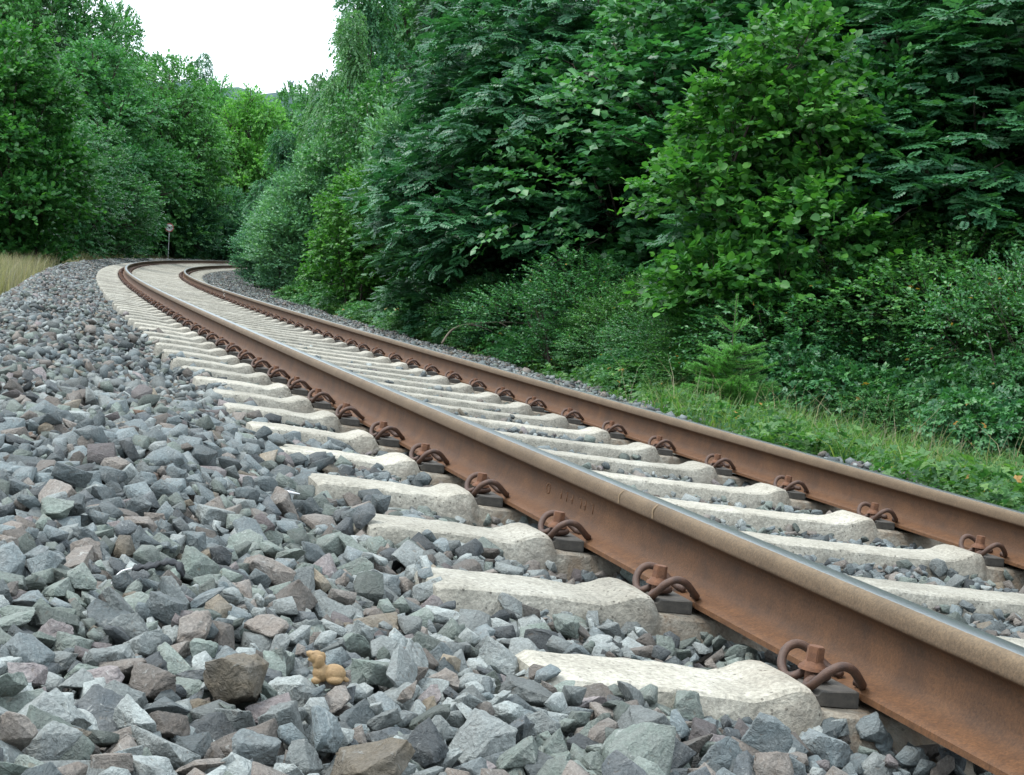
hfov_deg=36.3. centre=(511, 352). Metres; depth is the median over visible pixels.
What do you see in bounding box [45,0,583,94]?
sky
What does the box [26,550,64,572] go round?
ballast stone
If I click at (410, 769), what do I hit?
ballast stone
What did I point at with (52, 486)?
ballast stone
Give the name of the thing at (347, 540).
ballast stone
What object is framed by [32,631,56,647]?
ballast stone
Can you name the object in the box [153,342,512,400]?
concrete sleeper
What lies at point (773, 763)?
ballast stone
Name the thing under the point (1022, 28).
broadleaf tree
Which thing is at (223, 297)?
concrete sleeper
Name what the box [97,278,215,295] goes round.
concrete sleeper
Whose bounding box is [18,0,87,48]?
broadleaf tree
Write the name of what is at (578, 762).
ballast stone
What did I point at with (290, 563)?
ballast stone
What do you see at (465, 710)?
ballast stone
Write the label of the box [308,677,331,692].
ballast stone
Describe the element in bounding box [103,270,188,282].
concrete sleeper
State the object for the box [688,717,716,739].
ballast stone
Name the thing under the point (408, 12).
broadleaf tree
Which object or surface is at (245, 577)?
ballast stone
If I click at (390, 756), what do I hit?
ballast stone
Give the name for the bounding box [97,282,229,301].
concrete sleeper
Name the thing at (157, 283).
concrete sleeper
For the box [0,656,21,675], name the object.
ballast stone
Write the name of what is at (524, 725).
ballast stone
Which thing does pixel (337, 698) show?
ballast stone
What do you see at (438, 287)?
ash tree
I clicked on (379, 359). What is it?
concrete sleeper
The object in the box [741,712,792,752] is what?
ballast stone
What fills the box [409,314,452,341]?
bush
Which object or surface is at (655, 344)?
thorn bush
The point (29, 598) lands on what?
ballast stone
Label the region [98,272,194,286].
concrete sleeper
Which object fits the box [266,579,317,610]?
ballast stone
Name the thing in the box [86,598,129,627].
ballast stone
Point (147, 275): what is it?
concrete sleeper
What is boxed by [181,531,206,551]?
ballast stone
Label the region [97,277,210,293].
concrete sleeper
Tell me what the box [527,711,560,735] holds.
ballast stone
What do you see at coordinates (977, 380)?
bush
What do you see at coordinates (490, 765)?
ballast stone
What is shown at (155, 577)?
ballast stone
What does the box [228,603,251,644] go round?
ballast stone
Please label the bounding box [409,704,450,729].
ballast stone
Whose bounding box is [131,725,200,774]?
ballast stone
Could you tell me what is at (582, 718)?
ballast stone
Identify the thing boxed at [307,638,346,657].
ballast stone
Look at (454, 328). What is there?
bare branch
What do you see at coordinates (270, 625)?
ballast stone
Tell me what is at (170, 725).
ballast stone
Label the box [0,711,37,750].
ballast stone
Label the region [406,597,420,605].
ballast stone
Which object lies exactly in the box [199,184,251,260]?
willow bush
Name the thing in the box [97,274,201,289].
concrete sleeper
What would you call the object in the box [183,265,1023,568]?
rail
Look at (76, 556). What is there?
ballast stone
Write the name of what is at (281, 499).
ballast stone
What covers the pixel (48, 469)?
ballast stone
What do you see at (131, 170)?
maple tree
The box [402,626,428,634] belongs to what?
ballast stone
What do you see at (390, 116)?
willow bush
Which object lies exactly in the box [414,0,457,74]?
broadleaf tree
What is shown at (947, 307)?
thorn bush
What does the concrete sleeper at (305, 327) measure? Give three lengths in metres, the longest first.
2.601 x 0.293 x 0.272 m
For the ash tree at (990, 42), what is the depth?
14.36 m
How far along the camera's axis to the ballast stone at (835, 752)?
2.03 m
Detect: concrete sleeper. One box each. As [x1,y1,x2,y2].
[96,275,204,290]
[96,276,208,292]
[96,278,213,294]
[96,279,219,297]
[97,273,196,287]
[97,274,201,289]
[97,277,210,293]
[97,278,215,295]
[97,280,222,298]
[97,281,225,299]
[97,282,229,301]
[98,271,192,285]
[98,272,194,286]
[98,273,198,288]
[98,274,199,289]
[98,283,235,302]
[98,283,236,304]
[99,270,187,283]
[99,285,240,305]
[99,286,245,307]
[100,271,189,284]
[100,272,193,285]
[100,276,205,291]
[100,287,249,309]
[101,269,188,282]
[101,288,255,311]
[102,268,185,280]
[102,269,187,283]
[102,289,261,313]
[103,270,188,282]
[103,291,266,315]
[103,292,273,317]
[104,268,183,279]
[104,271,190,283]
[105,267,207,283]
[105,269,184,280]
[105,294,279,319]
[106,296,286,322]
[107,268,182,279]
[108,297,294,325]
[110,299,303,328]
[112,301,311,331]
[113,304,322,334]
[116,306,333,338]
[118,309,344,342]
[122,312,357,347]
[124,315,384,356]
[127,318,384,357]
[133,322,402,363]
[138,326,420,369]
[143,331,461,382]
[148,336,488,391]
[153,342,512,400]
[161,349,544,410]
[170,356,581,423]
[181,365,592,429]
[192,376,676,454]
[213,388,701,463]
[223,402,761,486]
[245,421,842,514]
[278,443,948,548]
[308,472,1023,590]
[353,510,1023,621]
[414,562,1023,664]
[515,639,975,774]
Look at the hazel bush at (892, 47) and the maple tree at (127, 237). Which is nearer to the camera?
the hazel bush at (892, 47)
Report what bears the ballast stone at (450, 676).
on the ballast at (90, 380)
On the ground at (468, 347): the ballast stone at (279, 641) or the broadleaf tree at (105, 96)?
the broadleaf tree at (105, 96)
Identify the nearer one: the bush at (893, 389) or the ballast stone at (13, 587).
the ballast stone at (13, 587)
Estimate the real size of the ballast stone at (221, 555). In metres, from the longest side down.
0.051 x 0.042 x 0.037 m
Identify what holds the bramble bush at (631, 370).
on the ground at (468, 347)
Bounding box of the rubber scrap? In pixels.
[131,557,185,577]
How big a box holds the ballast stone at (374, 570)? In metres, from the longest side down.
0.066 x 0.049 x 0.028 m
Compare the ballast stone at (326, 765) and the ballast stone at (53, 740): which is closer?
the ballast stone at (53, 740)
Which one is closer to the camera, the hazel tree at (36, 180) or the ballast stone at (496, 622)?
the ballast stone at (496, 622)
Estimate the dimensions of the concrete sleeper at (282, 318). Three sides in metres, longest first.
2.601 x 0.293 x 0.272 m
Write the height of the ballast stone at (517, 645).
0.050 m
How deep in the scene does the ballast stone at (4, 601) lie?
1.97 m
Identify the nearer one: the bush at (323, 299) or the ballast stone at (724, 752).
the ballast stone at (724, 752)
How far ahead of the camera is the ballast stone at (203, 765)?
1.46 m
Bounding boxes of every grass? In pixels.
[0,250,207,294]
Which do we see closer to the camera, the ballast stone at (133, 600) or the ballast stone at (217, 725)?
the ballast stone at (217, 725)
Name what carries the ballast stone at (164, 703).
on the ballast at (90, 380)
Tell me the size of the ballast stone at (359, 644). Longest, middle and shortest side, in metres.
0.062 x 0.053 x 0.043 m
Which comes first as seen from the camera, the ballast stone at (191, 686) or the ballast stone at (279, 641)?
the ballast stone at (191, 686)
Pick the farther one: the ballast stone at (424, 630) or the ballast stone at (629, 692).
the ballast stone at (424, 630)
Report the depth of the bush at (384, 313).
26.38 m
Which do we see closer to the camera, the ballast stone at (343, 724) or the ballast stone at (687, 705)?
the ballast stone at (343, 724)
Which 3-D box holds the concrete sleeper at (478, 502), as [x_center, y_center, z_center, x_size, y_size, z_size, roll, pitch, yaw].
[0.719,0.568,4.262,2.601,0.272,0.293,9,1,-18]
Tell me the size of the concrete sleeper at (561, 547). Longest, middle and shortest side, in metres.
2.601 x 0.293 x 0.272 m
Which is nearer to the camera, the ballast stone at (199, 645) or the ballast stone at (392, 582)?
the ballast stone at (199, 645)
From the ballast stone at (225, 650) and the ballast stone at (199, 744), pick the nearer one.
the ballast stone at (199, 744)
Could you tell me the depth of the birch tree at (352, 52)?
49.04 m
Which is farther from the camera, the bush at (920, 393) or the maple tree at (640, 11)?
the maple tree at (640, 11)
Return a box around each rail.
[123,260,1023,774]
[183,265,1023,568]
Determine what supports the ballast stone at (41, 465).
on the ballast at (90, 380)
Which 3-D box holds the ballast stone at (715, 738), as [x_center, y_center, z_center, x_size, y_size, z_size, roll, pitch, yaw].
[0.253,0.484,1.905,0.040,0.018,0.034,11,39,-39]
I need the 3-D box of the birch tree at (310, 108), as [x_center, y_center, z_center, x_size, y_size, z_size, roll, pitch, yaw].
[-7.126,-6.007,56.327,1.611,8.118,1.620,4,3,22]
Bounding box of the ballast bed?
[23,260,460,767]
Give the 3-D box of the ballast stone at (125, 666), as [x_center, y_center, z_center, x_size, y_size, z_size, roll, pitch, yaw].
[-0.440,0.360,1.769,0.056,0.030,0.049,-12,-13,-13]
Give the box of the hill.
[145,80,306,130]
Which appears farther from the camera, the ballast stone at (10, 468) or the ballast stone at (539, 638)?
the ballast stone at (10, 468)
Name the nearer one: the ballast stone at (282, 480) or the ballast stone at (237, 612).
the ballast stone at (237, 612)
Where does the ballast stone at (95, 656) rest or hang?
on the ballast stone at (125, 666)
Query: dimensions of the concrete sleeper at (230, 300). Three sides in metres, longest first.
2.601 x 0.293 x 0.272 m
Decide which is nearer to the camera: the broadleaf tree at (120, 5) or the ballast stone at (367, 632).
the ballast stone at (367, 632)
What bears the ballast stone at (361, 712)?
on the ballast at (90, 380)
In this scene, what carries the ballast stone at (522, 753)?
on the ballast at (90, 380)
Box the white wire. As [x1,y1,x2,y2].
[111,568,131,583]
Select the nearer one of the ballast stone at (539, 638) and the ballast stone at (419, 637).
the ballast stone at (419, 637)
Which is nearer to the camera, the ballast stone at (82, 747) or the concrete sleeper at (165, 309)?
the ballast stone at (82, 747)
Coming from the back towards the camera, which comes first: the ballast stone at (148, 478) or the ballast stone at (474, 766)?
the ballast stone at (148, 478)
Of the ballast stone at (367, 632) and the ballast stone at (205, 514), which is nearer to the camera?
the ballast stone at (367, 632)
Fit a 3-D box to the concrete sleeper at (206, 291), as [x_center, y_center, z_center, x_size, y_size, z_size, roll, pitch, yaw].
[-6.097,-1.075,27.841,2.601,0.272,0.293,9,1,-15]
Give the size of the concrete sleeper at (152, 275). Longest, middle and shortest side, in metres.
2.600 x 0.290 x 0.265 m
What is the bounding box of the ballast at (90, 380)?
[0,258,1023,774]
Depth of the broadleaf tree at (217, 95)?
104.65 m
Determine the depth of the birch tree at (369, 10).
54.97 m
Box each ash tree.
[338,0,721,346]
[348,129,567,341]
[362,0,597,294]
[635,0,1023,361]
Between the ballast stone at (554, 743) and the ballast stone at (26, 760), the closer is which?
the ballast stone at (26, 760)
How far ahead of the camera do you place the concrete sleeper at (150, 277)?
36.46 m
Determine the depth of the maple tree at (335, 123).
40.79 m
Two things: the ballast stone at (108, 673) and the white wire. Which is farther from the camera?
the white wire
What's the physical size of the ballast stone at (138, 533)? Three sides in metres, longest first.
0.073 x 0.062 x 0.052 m
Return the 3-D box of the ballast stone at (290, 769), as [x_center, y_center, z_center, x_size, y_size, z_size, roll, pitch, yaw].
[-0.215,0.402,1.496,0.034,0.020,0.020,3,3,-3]
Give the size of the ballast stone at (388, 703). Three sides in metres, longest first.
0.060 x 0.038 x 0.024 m
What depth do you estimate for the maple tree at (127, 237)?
65.00 m
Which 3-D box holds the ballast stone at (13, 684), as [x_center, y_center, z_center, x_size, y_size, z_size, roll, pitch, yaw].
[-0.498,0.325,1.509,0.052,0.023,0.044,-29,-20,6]
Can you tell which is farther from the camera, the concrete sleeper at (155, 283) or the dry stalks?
the concrete sleeper at (155, 283)
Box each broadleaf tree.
[0,0,64,84]
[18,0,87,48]
[24,51,114,251]
[41,0,143,103]
[50,35,200,257]
[95,0,163,134]
[123,49,239,259]
[132,49,176,126]
[175,74,252,259]
[205,82,297,258]
[264,79,309,154]
[290,0,419,286]
[356,0,429,149]
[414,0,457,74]
[963,0,1023,323]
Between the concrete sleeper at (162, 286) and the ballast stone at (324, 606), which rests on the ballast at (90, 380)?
the ballast stone at (324, 606)
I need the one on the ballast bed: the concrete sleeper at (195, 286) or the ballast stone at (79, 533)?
the concrete sleeper at (195, 286)
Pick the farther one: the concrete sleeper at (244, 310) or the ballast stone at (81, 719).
the concrete sleeper at (244, 310)
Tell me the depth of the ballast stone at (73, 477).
2.88 m
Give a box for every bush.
[133,149,231,259]
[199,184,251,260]
[225,212,273,290]
[235,165,309,295]
[241,135,362,287]
[271,279,330,303]
[286,286,333,306]
[293,159,421,314]
[306,290,377,313]
[324,89,439,294]
[333,300,372,323]
[343,297,404,322]
[368,295,432,330]
[371,313,438,338]
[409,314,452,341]
[418,271,566,354]
[418,320,511,348]
[445,244,669,377]
[476,316,590,372]
[547,324,660,374]
[555,263,690,373]
[578,347,659,385]
[587,354,697,396]
[588,305,713,372]
[608,0,949,391]
[633,300,819,396]
[666,248,986,386]
[715,332,880,418]
[749,200,1023,386]
[759,349,866,416]
[760,360,912,439]
[761,35,1023,364]
[802,310,1000,377]
[824,388,935,441]
[840,366,945,445]
[893,241,1023,411]
[894,360,999,438]
[902,385,1023,467]
[920,348,1023,447]
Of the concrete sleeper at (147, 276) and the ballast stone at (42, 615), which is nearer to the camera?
the ballast stone at (42, 615)
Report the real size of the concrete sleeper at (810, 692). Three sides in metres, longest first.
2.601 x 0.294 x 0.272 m
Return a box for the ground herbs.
[312,301,1023,511]
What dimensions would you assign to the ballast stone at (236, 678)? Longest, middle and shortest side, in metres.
0.071 x 0.071 x 0.060 m
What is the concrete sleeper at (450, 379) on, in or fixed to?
on the ballast bed
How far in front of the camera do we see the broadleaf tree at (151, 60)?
119.12 m
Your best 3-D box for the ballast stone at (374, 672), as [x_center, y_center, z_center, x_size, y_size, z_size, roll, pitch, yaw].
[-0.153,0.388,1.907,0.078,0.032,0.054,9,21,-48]
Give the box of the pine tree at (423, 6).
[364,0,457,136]
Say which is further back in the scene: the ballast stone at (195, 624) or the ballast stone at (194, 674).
the ballast stone at (195, 624)
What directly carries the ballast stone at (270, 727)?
on the ballast bed
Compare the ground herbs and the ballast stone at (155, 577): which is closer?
the ballast stone at (155, 577)
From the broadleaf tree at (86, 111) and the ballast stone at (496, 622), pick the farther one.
the broadleaf tree at (86, 111)
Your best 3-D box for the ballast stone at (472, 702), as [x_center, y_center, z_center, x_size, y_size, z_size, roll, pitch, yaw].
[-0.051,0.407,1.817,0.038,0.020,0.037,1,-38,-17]
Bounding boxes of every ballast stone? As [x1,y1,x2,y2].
[0,463,24,473]
[0,541,25,575]
[0,571,25,589]
[0,579,12,604]
[0,595,9,614]
[0,610,35,632]
[0,627,11,644]
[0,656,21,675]
[0,672,27,696]
[0,688,43,712]
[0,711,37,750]
[1,632,54,665]
[1,747,8,761]
[2,527,36,546]
[6,454,40,463]
[7,581,18,596]
[7,662,47,685]
[12,590,50,606]
[13,754,43,767]
[18,683,33,693]
[18,691,73,722]
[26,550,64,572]
[26,705,94,759]
[26,721,82,760]
[27,605,79,634]
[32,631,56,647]
[36,460,55,471]
[37,466,52,472]
[38,479,76,502]
[38,619,73,637]
[40,497,74,518]
[41,577,74,598]
[45,541,68,556]
[47,692,74,703]
[51,462,92,487]
[51,564,89,591]
[51,606,76,614]
[51,631,93,651]
[54,651,78,671]
[57,668,94,688]
[60,701,91,729]
[64,545,93,568]
[64,663,98,691]
[66,493,85,516]
[67,562,96,591]
[70,526,99,540]
[70,537,102,561]
[72,726,91,736]
[74,684,136,731]
[77,708,98,730]
[78,665,124,693]
[84,524,113,530]
[84,648,117,666]
[86,486,115,499]
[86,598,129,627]
[90,753,133,771]
[98,658,146,682]
[100,456,129,469]
[100,725,136,752]
[101,586,135,612]
[103,732,135,752]
[104,680,147,708]
[107,643,135,659]
[108,612,148,645]
[113,694,156,732]
[113,744,143,754]
[123,592,149,610]
[123,629,161,655]
[124,516,157,531]
[124,651,167,684]
[125,494,151,515]
[127,471,156,485]
[129,661,175,698]
[130,528,154,535]
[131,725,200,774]
[133,525,148,544]
[133,755,175,774]
[144,512,164,520]
[144,696,190,714]
[146,591,187,624]
[149,569,159,581]
[149,711,190,737]
[153,532,181,558]
[157,575,190,609]
[157,642,192,674]
[171,641,189,658]
[172,517,190,533]
[175,676,212,700]
[175,732,212,757]
[175,758,224,774]
[176,610,211,643]
[176,669,205,681]
[180,545,219,584]
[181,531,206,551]
[188,607,221,619]
[189,638,218,657]
[189,712,238,740]
[190,574,218,586]
[190,586,224,608]
[195,504,234,526]
[200,682,207,690]
[203,653,268,704]
[204,744,225,758]
[206,620,234,657]
[209,545,231,565]
[211,718,284,756]
[215,645,237,658]
[215,708,255,729]
[218,564,253,586]
[218,702,235,709]
[228,529,263,550]
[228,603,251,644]
[231,728,280,766]
[232,516,267,539]
[233,579,252,598]
[235,702,253,710]
[237,598,263,607]
[243,554,295,585]
[243,614,288,638]
[245,692,290,722]
[257,584,267,597]
[258,700,306,737]
[261,680,277,698]
[264,668,281,682]
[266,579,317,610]
[268,675,326,706]
[269,633,289,650]
[270,486,299,520]
[271,648,294,675]
[273,763,303,774]
[275,472,297,489]
[275,548,305,560]
[275,558,296,568]
[285,738,324,774]
[292,564,314,592]
[296,497,322,514]
[301,541,324,563]
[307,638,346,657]
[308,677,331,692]
[311,705,343,752]
[313,592,355,619]
[318,670,351,688]
[319,763,329,774]
[322,504,339,524]
[323,685,351,712]
[324,755,336,774]
[330,737,415,774]
[335,569,351,586]
[337,556,373,575]
[338,533,368,551]
[339,699,375,728]
[339,721,351,728]
[341,632,370,658]
[342,652,360,668]
[345,605,363,616]
[345,657,373,694]
[351,658,393,687]
[353,612,399,630]
[353,619,374,643]
[357,569,382,574]
[365,727,411,742]
[367,691,401,727]
[367,708,401,731]
[375,574,400,605]
[382,589,393,603]
[384,585,398,604]
[386,644,417,687]
[387,666,428,688]
[388,628,407,646]
[390,647,438,669]
[391,540,424,566]
[397,680,416,702]
[401,762,416,774]
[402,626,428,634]
[405,638,428,677]
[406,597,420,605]
[407,717,448,766]
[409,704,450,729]
[409,759,424,770]
[411,631,442,649]
[411,728,442,737]
[412,576,442,602]
[417,678,449,702]
[418,684,441,704]
[421,643,433,651]
[425,605,460,624]
[427,667,459,690]
[429,748,463,771]
[430,642,453,662]
[442,697,462,715]
[443,686,459,698]
[448,708,517,763]
[451,692,483,709]
[453,649,467,673]
[455,702,472,718]
[456,672,495,693]
[459,757,487,774]
[476,636,518,675]
[485,670,501,693]
[486,760,495,768]
[489,690,510,705]
[491,617,519,628]
[493,701,523,724]
[496,736,538,770]
[497,675,552,707]
[509,637,537,654]
[509,715,534,741]
[516,719,535,743]
[524,628,557,651]
[525,749,553,774]
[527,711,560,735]
[533,707,548,715]
[538,746,570,760]
[542,728,567,755]
[552,613,579,638]
[554,680,574,691]
[565,710,590,733]
[566,733,598,750]
[567,760,588,772]
[570,743,587,761]
[577,696,606,708]
[579,722,591,736]
[581,751,604,774]
[583,683,614,698]
[601,700,629,708]
[602,722,675,774]
[605,727,614,738]
[617,681,644,706]
[617,705,669,728]
[625,699,638,704]
[671,737,696,768]
[673,690,703,719]
[682,734,712,755]
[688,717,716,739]
[695,736,742,769]
[703,717,723,729]
[706,719,718,729]
[710,733,725,741]
[733,750,755,774]
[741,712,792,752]
[753,751,793,774]
[789,756,806,774]
[800,728,850,767]
[812,726,822,732]
[821,717,846,738]
[855,711,888,743]
[913,744,939,760]
[938,747,965,774]
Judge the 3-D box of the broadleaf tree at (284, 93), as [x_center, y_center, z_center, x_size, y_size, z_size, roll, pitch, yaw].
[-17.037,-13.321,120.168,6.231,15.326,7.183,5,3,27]
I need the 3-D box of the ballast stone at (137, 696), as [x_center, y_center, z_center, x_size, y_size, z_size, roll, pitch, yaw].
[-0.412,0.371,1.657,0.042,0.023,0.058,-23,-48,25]
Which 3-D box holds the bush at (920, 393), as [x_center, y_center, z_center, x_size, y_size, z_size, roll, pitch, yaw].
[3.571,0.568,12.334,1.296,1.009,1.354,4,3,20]
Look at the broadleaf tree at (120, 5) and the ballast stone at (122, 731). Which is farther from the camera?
the broadleaf tree at (120, 5)
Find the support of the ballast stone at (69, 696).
on the ballast stone at (93, 721)
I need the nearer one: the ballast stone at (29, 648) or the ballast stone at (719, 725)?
the ballast stone at (29, 648)
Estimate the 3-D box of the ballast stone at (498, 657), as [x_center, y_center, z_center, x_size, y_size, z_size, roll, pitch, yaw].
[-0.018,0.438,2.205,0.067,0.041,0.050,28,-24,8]
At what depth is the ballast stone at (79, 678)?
1.69 m
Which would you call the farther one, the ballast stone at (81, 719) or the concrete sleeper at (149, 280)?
the concrete sleeper at (149, 280)
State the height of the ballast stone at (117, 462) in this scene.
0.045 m
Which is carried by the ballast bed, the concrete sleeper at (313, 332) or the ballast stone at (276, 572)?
the concrete sleeper at (313, 332)
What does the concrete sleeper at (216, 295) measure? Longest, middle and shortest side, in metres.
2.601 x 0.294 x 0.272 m
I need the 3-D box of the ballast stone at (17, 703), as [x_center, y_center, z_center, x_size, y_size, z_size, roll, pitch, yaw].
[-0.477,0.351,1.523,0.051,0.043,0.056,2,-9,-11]
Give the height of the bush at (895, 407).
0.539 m
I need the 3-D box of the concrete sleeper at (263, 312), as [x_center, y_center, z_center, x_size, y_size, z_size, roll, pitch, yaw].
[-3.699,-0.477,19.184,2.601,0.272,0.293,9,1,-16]
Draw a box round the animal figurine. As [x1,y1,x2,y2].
[306,650,348,684]
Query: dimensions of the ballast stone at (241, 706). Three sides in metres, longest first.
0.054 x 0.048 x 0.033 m
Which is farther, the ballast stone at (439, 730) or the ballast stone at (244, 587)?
the ballast stone at (244, 587)
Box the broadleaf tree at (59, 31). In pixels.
[4,0,73,83]
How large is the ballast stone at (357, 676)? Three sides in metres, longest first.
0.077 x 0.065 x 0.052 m
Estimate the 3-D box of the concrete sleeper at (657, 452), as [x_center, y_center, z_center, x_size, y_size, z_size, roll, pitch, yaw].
[0.016,0.406,6.551,2.601,0.272,0.293,9,1,-17]
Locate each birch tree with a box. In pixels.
[185,52,214,118]
[240,129,299,218]
[294,72,325,175]
[302,0,414,154]
[309,8,382,160]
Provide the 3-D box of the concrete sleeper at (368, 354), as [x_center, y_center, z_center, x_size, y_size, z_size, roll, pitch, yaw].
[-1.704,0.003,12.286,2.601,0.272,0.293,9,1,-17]
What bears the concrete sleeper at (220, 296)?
on the ballast bed
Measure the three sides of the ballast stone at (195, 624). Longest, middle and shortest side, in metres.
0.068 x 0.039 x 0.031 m
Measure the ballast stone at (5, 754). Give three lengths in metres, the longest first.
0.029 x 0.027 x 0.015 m
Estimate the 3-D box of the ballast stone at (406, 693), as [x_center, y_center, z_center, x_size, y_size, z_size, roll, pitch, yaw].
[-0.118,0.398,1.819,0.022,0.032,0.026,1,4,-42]
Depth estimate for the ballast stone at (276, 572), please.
2.58 m
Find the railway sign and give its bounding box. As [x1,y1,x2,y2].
[165,223,173,255]
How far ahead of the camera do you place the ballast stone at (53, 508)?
2.45 m
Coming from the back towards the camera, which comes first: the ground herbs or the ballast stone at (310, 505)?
the ground herbs
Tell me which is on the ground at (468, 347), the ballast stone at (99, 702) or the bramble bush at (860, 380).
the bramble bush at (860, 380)
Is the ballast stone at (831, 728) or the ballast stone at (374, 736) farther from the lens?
the ballast stone at (831, 728)
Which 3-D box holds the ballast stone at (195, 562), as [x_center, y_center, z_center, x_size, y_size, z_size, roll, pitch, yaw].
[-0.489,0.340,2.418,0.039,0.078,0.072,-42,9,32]
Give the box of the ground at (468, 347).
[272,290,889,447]
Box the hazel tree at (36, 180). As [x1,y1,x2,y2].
[0,15,108,266]
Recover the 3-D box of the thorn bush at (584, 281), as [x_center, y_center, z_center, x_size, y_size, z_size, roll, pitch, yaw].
[0.766,-0.360,18.569,2.841,1.854,2.855,6,4,44]
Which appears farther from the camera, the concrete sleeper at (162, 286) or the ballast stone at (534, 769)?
the concrete sleeper at (162, 286)
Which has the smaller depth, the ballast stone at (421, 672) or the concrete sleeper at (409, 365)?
the ballast stone at (421, 672)
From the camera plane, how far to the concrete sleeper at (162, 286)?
28.37 m
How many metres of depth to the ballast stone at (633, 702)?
2.00 m
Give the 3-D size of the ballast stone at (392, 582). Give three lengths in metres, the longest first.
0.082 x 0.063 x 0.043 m
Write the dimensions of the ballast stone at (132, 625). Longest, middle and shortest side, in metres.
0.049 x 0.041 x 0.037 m
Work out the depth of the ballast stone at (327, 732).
1.60 m
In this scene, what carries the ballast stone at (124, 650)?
on the ballast at (90, 380)
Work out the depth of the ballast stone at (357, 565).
2.89 m
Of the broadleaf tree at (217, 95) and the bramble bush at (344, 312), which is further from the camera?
the broadleaf tree at (217, 95)
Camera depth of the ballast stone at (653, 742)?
1.72 m
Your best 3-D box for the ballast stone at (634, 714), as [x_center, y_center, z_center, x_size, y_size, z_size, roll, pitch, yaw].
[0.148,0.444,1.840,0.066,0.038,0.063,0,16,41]
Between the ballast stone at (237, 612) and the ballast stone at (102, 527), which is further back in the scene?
the ballast stone at (102, 527)
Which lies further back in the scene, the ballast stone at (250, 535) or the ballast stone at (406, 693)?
the ballast stone at (250, 535)
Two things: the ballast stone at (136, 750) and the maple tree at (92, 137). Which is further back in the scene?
the maple tree at (92, 137)
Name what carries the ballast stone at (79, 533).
on the ballast at (90, 380)
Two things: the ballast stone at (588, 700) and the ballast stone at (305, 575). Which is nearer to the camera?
the ballast stone at (588, 700)
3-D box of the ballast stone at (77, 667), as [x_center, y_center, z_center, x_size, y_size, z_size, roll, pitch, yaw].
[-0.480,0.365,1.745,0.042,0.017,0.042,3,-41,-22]
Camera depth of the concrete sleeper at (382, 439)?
5.39 m
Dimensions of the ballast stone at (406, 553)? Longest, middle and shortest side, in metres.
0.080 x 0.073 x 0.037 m
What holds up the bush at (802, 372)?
on the ground at (468, 347)
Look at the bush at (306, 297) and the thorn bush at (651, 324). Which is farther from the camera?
the bush at (306, 297)
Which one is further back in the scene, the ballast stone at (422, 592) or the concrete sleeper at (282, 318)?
the concrete sleeper at (282, 318)
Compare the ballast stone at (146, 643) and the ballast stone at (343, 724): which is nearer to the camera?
the ballast stone at (343, 724)
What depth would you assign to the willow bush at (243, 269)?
49.07 m
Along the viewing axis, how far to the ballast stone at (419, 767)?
1.60 m
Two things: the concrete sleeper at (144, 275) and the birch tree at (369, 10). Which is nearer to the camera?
the concrete sleeper at (144, 275)
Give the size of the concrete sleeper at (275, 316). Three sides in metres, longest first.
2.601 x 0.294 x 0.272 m
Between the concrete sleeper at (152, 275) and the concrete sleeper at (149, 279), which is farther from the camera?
the concrete sleeper at (152, 275)
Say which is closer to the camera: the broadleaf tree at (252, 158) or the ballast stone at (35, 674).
the ballast stone at (35, 674)
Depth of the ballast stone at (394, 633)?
2.18 m
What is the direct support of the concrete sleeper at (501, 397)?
on the ballast bed
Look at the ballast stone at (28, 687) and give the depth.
1.55 m
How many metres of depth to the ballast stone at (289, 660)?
1.92 m
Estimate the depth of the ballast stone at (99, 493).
2.82 m
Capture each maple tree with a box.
[3,106,134,260]
[68,115,169,258]
[101,143,161,257]
[259,138,357,287]
[295,63,414,300]
[445,0,808,321]
[561,0,1023,318]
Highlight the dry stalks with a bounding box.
[605,347,1023,476]
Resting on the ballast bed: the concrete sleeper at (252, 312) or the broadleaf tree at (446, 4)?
the concrete sleeper at (252, 312)
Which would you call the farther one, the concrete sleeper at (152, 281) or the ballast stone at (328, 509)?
the concrete sleeper at (152, 281)
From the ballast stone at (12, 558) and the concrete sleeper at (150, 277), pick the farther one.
the concrete sleeper at (150, 277)
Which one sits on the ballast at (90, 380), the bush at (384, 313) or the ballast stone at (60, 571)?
the ballast stone at (60, 571)
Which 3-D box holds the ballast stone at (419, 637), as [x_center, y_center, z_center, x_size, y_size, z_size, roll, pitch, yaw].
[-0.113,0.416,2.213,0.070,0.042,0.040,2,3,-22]
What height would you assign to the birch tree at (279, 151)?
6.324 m
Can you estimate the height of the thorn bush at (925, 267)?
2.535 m
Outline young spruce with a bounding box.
[665,294,788,418]
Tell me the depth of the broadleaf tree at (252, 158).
100.90 m
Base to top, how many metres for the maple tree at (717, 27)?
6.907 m
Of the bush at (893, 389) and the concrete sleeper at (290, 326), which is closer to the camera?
the bush at (893, 389)
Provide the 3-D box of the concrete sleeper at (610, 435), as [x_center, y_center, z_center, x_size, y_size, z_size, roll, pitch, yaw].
[-0.151,0.366,7.125,2.601,0.272,0.293,9,1,-17]
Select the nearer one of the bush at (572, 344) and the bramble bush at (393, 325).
the bush at (572, 344)
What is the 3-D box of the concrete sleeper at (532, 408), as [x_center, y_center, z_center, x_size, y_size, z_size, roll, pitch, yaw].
[-0.500,0.285,8.274,2.601,0.272,0.294,9,1,-17]
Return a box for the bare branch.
[441,321,526,343]
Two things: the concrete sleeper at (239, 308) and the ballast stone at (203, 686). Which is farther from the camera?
the concrete sleeper at (239, 308)

